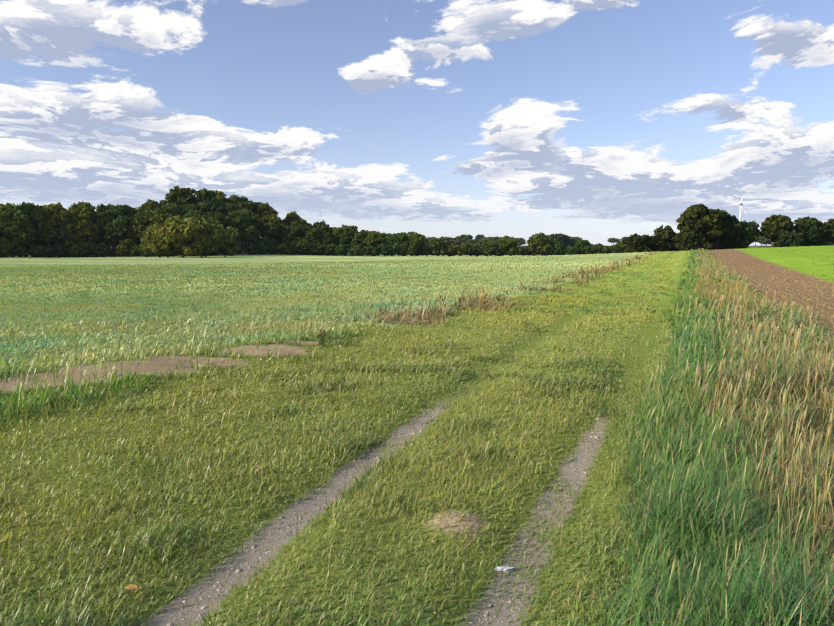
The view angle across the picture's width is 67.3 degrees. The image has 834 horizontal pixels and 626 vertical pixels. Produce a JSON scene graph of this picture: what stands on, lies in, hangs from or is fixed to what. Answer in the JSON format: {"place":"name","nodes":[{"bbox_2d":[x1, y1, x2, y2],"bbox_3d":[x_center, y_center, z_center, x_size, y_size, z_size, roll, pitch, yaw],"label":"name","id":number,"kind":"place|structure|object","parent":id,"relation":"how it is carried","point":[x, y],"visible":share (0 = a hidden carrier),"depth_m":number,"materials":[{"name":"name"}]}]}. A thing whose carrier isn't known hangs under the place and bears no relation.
{"place":"outdoors","nodes":[
{"label":"outdoors","id":0,"kind":"place"},
{"bbox_2d":[0,241,833,625],"bbox_3d":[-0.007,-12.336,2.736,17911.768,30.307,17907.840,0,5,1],"label":"ground","id":1,"kind":"structure","parent":0,"point":[308,509],"depth_m":4.68,"materials":[{"name":"plant"}]},
{"bbox_2d":[0,237,13,257],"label":"bush","id":2,"kind":"object","parent":1,"relation":"on","point":[5,251],"visible":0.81,"depth_m":268.33,"materials":[{"name":"green plant"}]},
{"bbox_2d":[0,203,30,257],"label":"tree","id":3,"kind":"object","parent":1,"relation":"on","point":[8,214],"visible":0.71,"depth_m":273.08,"materials":[{"name":"green plant"}]},
{"bbox_2d":[1,219,37,257],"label":"tree","id":4,"kind":"object","parent":1,"relation":"on","point":[26,237],"visible":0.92,"depth_m":272.28,"materials":[{"name":"green plant"}]},
{"bbox_2d":[11,246,30,257],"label":"bush","id":5,"kind":"object","parent":1,"relation":"on","point":[19,251],"visible":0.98,"depth_m":272.27,"materials":[{"name":"green plant"}]},
{"bbox_2d":[17,202,48,232],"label":"tree","id":6,"kind":"object","parent":1,"relation":"on","point":[37,213],"visible":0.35,"depth_m":280.58,"materials":[{"name":"green plant"}]},
{"bbox_2d":[29,245,42,257],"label":"bush","id":7,"kind":"object","parent":1,"relation":"on","point":[34,250],"visible":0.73,"depth_m":275.70,"materials":[{"name":"green plant"}]},
{"bbox_2d":[37,246,56,256],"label":"bush","id":8,"kind":"object","parent":1,"relation":"on","point":[48,251],"visible":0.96,"depth_m":277.86,"materials":[{"name":"green plant"}]},
{"bbox_2d":[43,202,71,256],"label":"tree","id":9,"kind":"object","parent":1,"relation":"on","point":[58,215],"visible":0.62,"depth_m":285.38,"materials":[{"name":"green plant"}]},
{"bbox_2d":[52,243,69,256],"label":"bush","id":10,"kind":"object","parent":1,"relation":"on","point":[61,249],"visible":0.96,"depth_m":282.79,"materials":[{"name":"green plant"}]},
{"bbox_2d":[51,222,87,256],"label":"tree","id":11,"kind":"object","parent":1,"relation":"on","point":[66,235],"visible":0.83,"depth_m":284.77,"materials":[{"name":"green plant"}]},
{"bbox_2d":[68,243,84,256],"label":"bush","id":12,"kind":"object","parent":1,"relation":"on","point":[73,251],"visible":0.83,"depth_m":283.25,"materials":[{"name":"green plant"}]},
{"bbox_2d":[68,200,96,232],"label":"tree","id":13,"kind":"object","parent":1,"relation":"on","point":[78,211],"visible":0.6,"depth_m":290.83,"materials":[{"name":"green plant"}]},
{"bbox_2d":[70,219,101,256],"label":"tree","id":14,"kind":"object","parent":1,"relation":"on","point":[83,229],"visible":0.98,"depth_m":287.49,"materials":[{"name":"green plant"}]},
{"bbox_2d":[76,241,95,256],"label":"bush","id":15,"kind":"object","parent":1,"relation":"on","point":[89,246],"visible":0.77,"depth_m":286.18,"materials":[{"name":"green plant"}]},
{"bbox_2d":[91,242,107,256],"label":"bush","id":16,"kind":"object","parent":1,"relation":"on","point":[100,249],"visible":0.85,"depth_m":287.99,"materials":[{"name":"green plant"}]},
{"bbox_2d":[94,214,113,242],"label":"tree","id":17,"kind":"object","parent":1,"relation":"on","point":[102,221],"visible":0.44,"depth_m":295.68,"materials":[{"name":"green plant"}]},
{"bbox_2d":[96,203,115,246],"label":"tree","id":18,"kind":"object","parent":1,"relation":"on","point":[101,208],"visible":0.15,"depth_m":331.53,"materials":[{"name":"green plant"}]},
{"bbox_2d":[103,221,120,256],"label":"tree","id":19,"kind":"object","parent":1,"relation":"on","point":[108,235],"visible":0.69,"depth_m":290.34,"materials":[{"name":"green plant"}]},
{"bbox_2d":[105,204,137,218],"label":"tree","id":20,"kind":"object","parent":1,"relation":"on","point":[124,211],"visible":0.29,"depth_m":303.54,"materials":[{"name":"green plant"}]},
{"bbox_2d":[109,215,135,242],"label":"tree","id":21,"kind":"object","parent":1,"relation":"on","point":[121,221],"visible":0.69,"depth_m":291.08,"materials":[{"name":"green plant"}]},
{"bbox_2d":[115,239,133,256],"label":"bush","id":22,"kind":"object","parent":1,"relation":"on","point":[126,244],"visible":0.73,"depth_m":288.61,"materials":[{"name":"green plant"}]},
{"bbox_2d":[119,218,139,255],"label":"tree","id":23,"kind":"object","parent":1,"relation":"on","point":[132,233],"visible":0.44,"depth_m":293.54,"materials":[{"name":"green plant"}]},
{"bbox_2d":[129,244,141,256],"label":"bush","id":24,"kind":"object","parent":1,"relation":"on","point":[133,250],"visible":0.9,"depth_m":288.81,"materials":[{"name":"green plant"}]},
{"bbox_2d":[132,210,151,244],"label":"tree","id":25,"kind":"object","parent":1,"relation":"on","point":[138,242],"visible":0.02,"depth_m":297.26,"materials":[{"name":"green plant"}]},
{"bbox_2d":[134,214,152,255],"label":"tree","id":26,"kind":"object","parent":1,"relation":"on","point":[143,224],"visible":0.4,"depth_m":290.97,"materials":[{"name":"green plant"}]},
{"bbox_2d":[136,199,157,210],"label":"tree","id":27,"kind":"object","parent":1,"relation":"on","point":[151,203],"visible":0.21,"depth_m":352.01,"materials":[{"name":"green plant"}]},
{"bbox_2d":[140,223,166,257],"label":"tree","id":28,"kind":"object","parent":1,"relation":"on","point":[146,250],"visible":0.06,"depth_m":264.56,"materials":[{"name":"green plant"}]},
{"bbox_2d":[147,212,172,255],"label":"tree","id":29,"kind":"object","parent":1,"relation":"on","point":[158,217],"visible":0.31,"depth_m":289.68,"materials":[{"name":"green plant"}]},
{"bbox_2d":[142,224,184,257],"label":"tree","id":30,"kind":"object","parent":1,"relation":"on","point":[151,238],"visible":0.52,"depth_m":255.94,"materials":[{"name":"green plant"}]},
{"bbox_2d":[150,208,178,221],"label":"tree","id":31,"kind":"object","parent":1,"relation":"on","point":[166,210],"visible":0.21,"depth_m":295.68,"materials":[{"name":"green plant"}]},
{"bbox_2d":[156,215,203,257],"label":"tree","id":32,"kind":"object","parent":1,"relation":"on","point":[180,234],"visible":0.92,"depth_m":252.60,"materials":[{"name":"green plant"}]},
{"bbox_2d":[165,185,196,205],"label":"tree","id":33,"kind":"object","parent":1,"relation":"on","point":[179,196],"visible":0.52,"depth_m":351.46,"materials":[{"name":"green plant"}]},
{"bbox_2d":[179,209,204,219],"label":"tree","id":34,"kind":"object","parent":1,"relation":"on","point":[191,212],"visible":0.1,"depth_m":295.98,"materials":[{"name":"green plant"}]},
{"bbox_2d":[181,203,203,214],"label":"tree","id":35,"kind":"object","parent":1,"relation":"on","point":[187,208],"visible":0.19,"depth_m":313.45,"materials":[{"name":"green plant"}]},
{"bbox_2d":[186,215,220,257],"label":"tree","id":36,"kind":"object","parent":1,"relation":"on","point":[209,220],"visible":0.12,"depth_m":266.40,"materials":[{"name":"green plant"}]},
{"bbox_2d":[195,188,216,200],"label":"tree","id":37,"kind":"object","parent":1,"relation":"on","point":[203,194],"visible":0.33,"depth_m":370.17,"materials":[{"name":"green plant"}]},
{"bbox_2d":[192,219,224,257],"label":"tree","id":38,"kind":"object","parent":1,"relation":"on","point":[205,238],"visible":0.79,"depth_m":256.60,"materials":[{"name":"green plant"}]},
{"bbox_2d":[203,212,227,227],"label":"tree","id":39,"kind":"object","parent":1,"relation":"on","point":[222,219],"visible":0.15,"depth_m":308.56,"materials":[{"name":"green plant"}]},
{"bbox_2d":[205,201,227,216],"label":"tree","id":40,"kind":"object","parent":1,"relation":"on","point":[219,207],"visible":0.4,"depth_m":329.09,"materials":[{"name":"green plant"}]},
{"bbox_2d":[211,224,240,257],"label":"tree","id":41,"kind":"object","parent":1,"relation":"on","point":[231,246],"visible":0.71,"depth_m":262.10,"materials":[{"name":"green plant"}]},
{"bbox_2d":[227,215,248,233],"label":"tree","id":42,"kind":"object","parent":1,"relation":"on","point":[239,224],"visible":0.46,"depth_m":314.22,"materials":[{"name":"green plant"}]},
{"bbox_2d":[226,194,250,209],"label":"tree","id":43,"kind":"object","parent":1,"relation":"on","point":[236,198],"visible":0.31,"depth_m":368.09,"materials":[{"name":"green plant"}]},
{"bbox_2d":[230,201,248,210],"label":"tree","id":44,"kind":"object","parent":1,"relation":"on","point":[239,204],"visible":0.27,"depth_m":362.89,"materials":[{"name":"green plant"}]},
{"bbox_2d":[239,209,258,248],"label":"tree","id":45,"kind":"object","parent":1,"relation":"on","point":[245,212],"visible":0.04,"depth_m":325.91,"materials":[{"name":"green plant"}]},
{"bbox_2d":[241,225,261,244],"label":"tree","id":46,"kind":"object","parent":1,"relation":"on","point":[250,234],"visible":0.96,"depth_m":313.72,"materials":[{"name":"green plant"}]},
{"bbox_2d":[243,216,260,244],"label":"tree","id":47,"kind":"object","parent":1,"relation":"on","point":[253,221],"visible":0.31,"depth_m":319.82,"materials":[{"name":"green plant"}]},
{"bbox_2d":[253,241,269,254],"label":"bush","id":48,"kind":"object","parent":1,"relation":"on","point":[261,247],"visible":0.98,"depth_m":313.19,"materials":[{"name":"green plant"}]},
{"bbox_2d":[252,202,278,217],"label":"tree","id":49,"kind":"object","parent":1,"relation":"on","point":[263,209],"visible":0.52,"depth_m":371.19,"materials":[{"name":"green plant"}]},
{"bbox_2d":[255,236,279,253],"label":"tree","id":50,"kind":"object","parent":1,"relation":"on","point":[268,240],"visible":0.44,"depth_m":321.04,"materials":[{"name":"green plant"}]},
{"bbox_2d":[257,215,280,237],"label":"tree","id":51,"kind":"object","parent":1,"relation":"on","point":[269,226],"visible":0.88,"depth_m":323.40,"materials":[{"name":"green plant"}]},
{"bbox_2d":[276,243,290,254],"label":"bush","id":52,"kind":"object","parent":1,"relation":"on","point":[282,248],"visible":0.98,"depth_m":319.97,"materials":[{"name":"green plant"}]},
{"bbox_2d":[279,230,295,253],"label":"tree","id":53,"kind":"object","parent":1,"relation":"on","point":[289,235],"visible":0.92,"depth_m":326.45,"materials":[{"name":"green plant"}]},
{"bbox_2d":[284,240,297,254],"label":"bush","id":54,"kind":"object","parent":1,"relation":"on","point":[291,245],"visible":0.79,"depth_m":323.36,"materials":[{"name":"green plant"}]},
{"bbox_2d":[282,211,301,224],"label":"tree","id":55,"kind":"object","parent":1,"relation":"on","point":[289,218],"visible":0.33,"depth_m":384.95,"materials":[{"name":"green plant"}]},
{"bbox_2d":[293,238,311,253],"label":"tree","id":56,"kind":"object","parent":1,"relation":"on","point":[303,246],"visible":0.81,"depth_m":324.54,"materials":[{"name":"green plant"}]},
{"bbox_2d":[295,227,309,237],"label":"tree","id":57,"kind":"object","parent":1,"relation":"on","point":[300,232],"visible":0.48,"depth_m":333.60,"materials":[{"name":"green plant"}]},
{"bbox_2d":[304,227,321,254],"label":"tree","id":58,"kind":"object","parent":1,"relation":"on","point":[314,234],"visible":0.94,"depth_m":328.34,"materials":[{"name":"green plant"}]},
{"bbox_2d":[310,240,325,254],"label":"bush","id":59,"kind":"object","parent":1,"relation":"on","point":[318,248],"visible":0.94,"depth_m":326.24,"materials":[{"name":"green plant"}]},
{"bbox_2d":[313,220,332,254],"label":"tree","id":60,"kind":"object","parent":1,"relation":"on","point":[323,226],"visible":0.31,"depth_m":336.14,"materials":[{"name":"green plant"}]},
{"bbox_2d":[320,232,332,244],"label":"tree","id":61,"kind":"object","parent":1,"relation":"on","point":[326,238],"visible":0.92,"depth_m":328.84,"materials":[{"name":"green plant"}]},
{"bbox_2d":[322,244,334,255],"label":"bush","id":62,"kind":"object","parent":1,"relation":"on","point":[328,250],"visible":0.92,"depth_m":327.05,"materials":[{"name":"green plant"}]},
{"bbox_2d":[333,244,348,254],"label":"bush","id":63,"kind":"object","parent":1,"relation":"on","point":[341,249],"visible":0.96,"depth_m":325.44,"materials":[{"name":"green plant"}]},
{"bbox_2d":[337,236,350,255],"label":"tree","id":64,"kind":"object","parent":1,"relation":"on","point":[344,240],"visible":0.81,"depth_m":330.72,"materials":[{"name":"green plant"}]},
{"bbox_2d":[342,225,357,255],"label":"tree","id":65,"kind":"object","parent":1,"relation":"on","point":[350,232],"visible":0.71,"depth_m":336.44,"materials":[{"name":"green plant"}]},
{"bbox_2d":[352,245,362,255],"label":"bush","id":66,"kind":"object","parent":1,"relation":"on","point":[358,248],"visible":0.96,"depth_m":321.36,"materials":[{"name":"green plant"}]},
{"bbox_2d":[350,239,364,255],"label":"tree","id":67,"kind":"object","parent":1,"relation":"on","point":[354,242],"visible":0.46,"depth_m":326.47,"materials":[{"name":"green plant"}]},
{"bbox_2d":[360,245,374,255],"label":"bush","id":68,"kind":"object","parent":1,"relation":"on","point":[365,250],"visible":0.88,"depth_m":320.33,"materials":[{"name":"green plant"}]},
{"bbox_2d":[366,233,379,246],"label":"tree","id":69,"kind":"object","parent":1,"relation":"on","point":[372,239],"visible":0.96,"depth_m":321.87,"materials":[{"name":"green plant"}]},
{"bbox_2d":[377,243,393,255],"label":"bush","id":70,"kind":"object","parent":1,"relation":"on","point":[385,249],"visible":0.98,"depth_m":319.96,"materials":[{"name":"green plant"}]},
{"bbox_2d":[387,233,408,255],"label":"tree","id":71,"kind":"object","parent":1,"relation":"on","point":[401,236],"visible":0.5,"depth_m":328.74,"materials":[{"name":"green plant"}]},
{"bbox_2d":[166,336,633,625],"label":"pebbles","id":72,"kind":"object","parent":1,"relation":"on","point":[238,570],"visible":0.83,"depth_m":3.58,"materials":[{"name":"stone"}]},
{"bbox_2d":[397,244,407,255],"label":"bush","id":73,"kind":"object","parent":1,"relation":"on","point":[402,251],"visible":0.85,"depth_m":323.30,"materials":[{"name":"green plant"}]},
{"bbox_2d":[406,243,416,255],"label":"bush","id":74,"kind":"object","parent":1,"relation":"on","point":[411,249],"visible":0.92,"depth_m":323.69,"materials":[{"name":"green plant"}]},
{"bbox_2d":[409,236,421,249],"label":"tree","id":75,"kind":"object","parent":1,"relation":"on","point":[415,241],"visible":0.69,"depth_m":327.33,"materials":[{"name":"green plant"}]},
{"bbox_2d":[0,310,833,625],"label":"grass","id":76,"kind":"structure","parent":1,"relation":"on","point":[764,396],"depth_m":4.10,"materials":[{"name":"plant"}]},
{"bbox_2d":[0,275,833,347],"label":"grass","id":77,"kind":"structure","parent":1,"relation":"on","point":[722,300],"depth_m":16.08,"materials":[{"name":"plant"}]},
{"bbox_2d":[0,245,833,291],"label":"grass","id":78,"kind":"structure","parent":1,"relation":"on","point":[706,266],"depth_m":42.37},
{"bbox_2d":[407,233,428,247],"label":"tree","id":79,"kind":"object","parent":1,"relation":"on","point":[422,238],"visible":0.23,"depth_m":333.44,"materials":[{"name":"green plant"}]},
{"bbox_2d":[425,244,440,255],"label":"tree","id":80,"kind":"object","parent":1,"relation":"on","point":[430,249],"visible":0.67,"depth_m":330.75,"materials":[{"name":"green plant"}]},
{"bbox_2d":[429,238,445,250],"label":"tree","id":81,"kind":"object","parent":1,"relation":"on","point":[436,242],"visible":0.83,"depth_m":330.50,"materials":[{"name":"green plant"}]},
{"bbox_2d":[448,244,463,255],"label":"tree","id":82,"kind":"object","parent":1,"relation":"on","point":[455,248],"visible":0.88,"depth_m":330.85,"materials":[{"name":"green plant"}]},
{"bbox_2d":[468,244,479,255],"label":"tree","id":83,"kind":"object","parent":1,"relation":"on","point":[474,251],"visible":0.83,"depth_m":333.63,"materials":[{"name":"green plant"}]},
{"bbox_2d":[479,241,494,252],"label":"tree","id":84,"kind":"object","parent":1,"relation":"on","point":[486,245],"visible":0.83,"depth_m":332.81,"materials":[{"name":"green plant"}]},
{"bbox_2d":[485,246,500,255],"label":"bush","id":85,"kind":"object","parent":1,"relation":"on","point":[494,251],"visible":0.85,"depth_m":331.67,"materials":[{"name":"green plant"}]},
{"bbox_2d":[498,236,516,252],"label":"tree","id":86,"kind":"object","parent":1,"relation":"on","point":[506,243],"visible":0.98,"depth_m":331.01,"materials":[{"name":"green plant"}]},
{"bbox_2d":[243,254,783,437],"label":"weeds","id":87,"kind":"object","parent":1,"relation":"on","point":[445,305],"visible":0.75,"depth_m":16.66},
{"bbox_2d":[527,232,549,255],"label":"tree","id":88,"kind":"object","parent":1,"relation":"on","point":[535,241],"visible":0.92,"depth_m":333.03,"materials":[{"name":"green plant"}]},
{"bbox_2d":[537,245,551,255],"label":"tree","id":89,"kind":"object","parent":1,"relation":"on","point":[541,249],"visible":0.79,"depth_m":330.89,"materials":[{"name":"green plant"}]},
{"bbox_2d":[554,244,563,254],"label":"bush","id":90,"kind":"object","parent":1,"relation":"on","point":[558,249],"visible":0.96,"depth_m":331.62,"materials":[{"name":"green plant"}]},
{"bbox_2d":[549,233,570,246],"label":"tree","id":91,"kind":"object","parent":1,"relation":"on","point":[563,239],"visible":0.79,"depth_m":747.04,"materials":[{"name":"green plant"}]},
{"bbox_2d":[565,246,579,254],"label":"bush","id":92,"kind":"object","parent":1,"relation":"on","point":[572,250],"visible":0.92,"depth_m":331.01,"materials":[{"name":"green plant"}]},
{"bbox_2d":[574,239,590,251],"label":"tree","id":93,"kind":"object","parent":1,"relation":"on","point":[580,244],"visible":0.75,"depth_m":334.82,"materials":[{"name":"green plant"}]},
{"bbox_2d":[623,233,652,252],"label":"tree","id":94,"kind":"object","parent":1,"relation":"on","point":[635,242],"visible":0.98,"depth_m":199.43,"materials":[{"name":"green plant"}]},
{"bbox_2d":[648,225,676,251],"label":"tree","id":95,"kind":"object","parent":1,"relation":"on","point":[661,238],"visible":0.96,"depth_m":201.06,"materials":[{"name":"green plant"}]},
{"bbox_2d":[671,230,704,250],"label":"tree","id":96,"kind":"object","parent":1,"relation":"on","point":[686,240],"visible":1,"depth_m":176.05,"materials":[{"name":"green plant"}]},
{"bbox_2d":[676,203,729,247],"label":"tree","id":97,"kind":"object","parent":1,"relation":"on","point":[702,218],"visible":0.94,"depth_m":175.69,"materials":[{"name":"green plant"}]},
{"bbox_2d":[694,241,719,249],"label":"bush","id":98,"kind":"object","parent":1,"relation":"on","point":[708,246],"visible":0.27,"depth_m":200.10,"materials":[{"name":"green plant"}]},
{"bbox_2d":[706,208,737,249],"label":"tree","id":99,"kind":"object","parent":1,"relation":"on","point":[729,220],"visible":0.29,"depth_m":180.89,"materials":[{"name":"green plant"}]},
{"bbox_2d":[717,225,750,248],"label":"tree","id":100,"kind":"object","parent":1,"relation":"on","point":[738,240],"visible":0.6,"depth_m":184.32,"materials":[{"name":"green plant"}]},
{"bbox_2d":[741,227,757,248],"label":"tree","id":101,"kind":"object","parent":1,"relation":"on","point":[750,240],"visible":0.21,"depth_m":200.35,"materials":[{"name":"green plant"}]},
{"bbox_2d":[740,220,760,242],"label":"tree","id":102,"kind":"object","parent":1,"relation":"on","point":[746,224],"visible":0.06,"depth_m":206.99,"materials":[{"name":"green plant"}]},
{"bbox_2d":[758,236,771,247],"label":"tree","id":103,"kind":"object","parent":1,"relation":"on","point":[764,240],"visible":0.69,"depth_m":866.57,"materials":[{"name":"green plant"}]},
{"bbox_2d":[760,214,794,242],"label":"tree","id":104,"kind":"object","parent":1,"relation":"on","point":[773,226],"visible":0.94,"depth_m":203.06,"materials":[{"name":"green plant"}]},
{"bbox_2d":[773,230,806,246],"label":"tree","id":105,"kind":"object","parent":1,"relation":"on","point":[793,238],"visible":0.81,"depth_m":199.70,"materials":[{"name":"green plant"}]},
{"bbox_2d":[791,223,828,245],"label":"tree","id":106,"kind":"object","parent":1,"relation":"on","point":[812,235],"visible":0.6,"depth_m":202.52,"materials":[{"name":"green plant"}]},
{"bbox_2d":[794,216,828,236],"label":"tree","id":107,"kind":"object","parent":1,"relation":"on","point":[809,221],"visible":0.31,"depth_m":206.49,"materials":[{"name":"green plant"}]},
{"bbox_2d":[823,223,833,244],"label":"tree","id":108,"kind":"object","parent":1,"relation":"on","point":[829,232],"visible":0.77,"depth_m":206.52,"materials":[{"name":"green plant"}]},
{"bbox_2d":[0,0,833,245],"label":"sky","id":109,"kind":"structure","parent":0,"point":[594,121],"materials":[{"name":"blue"}]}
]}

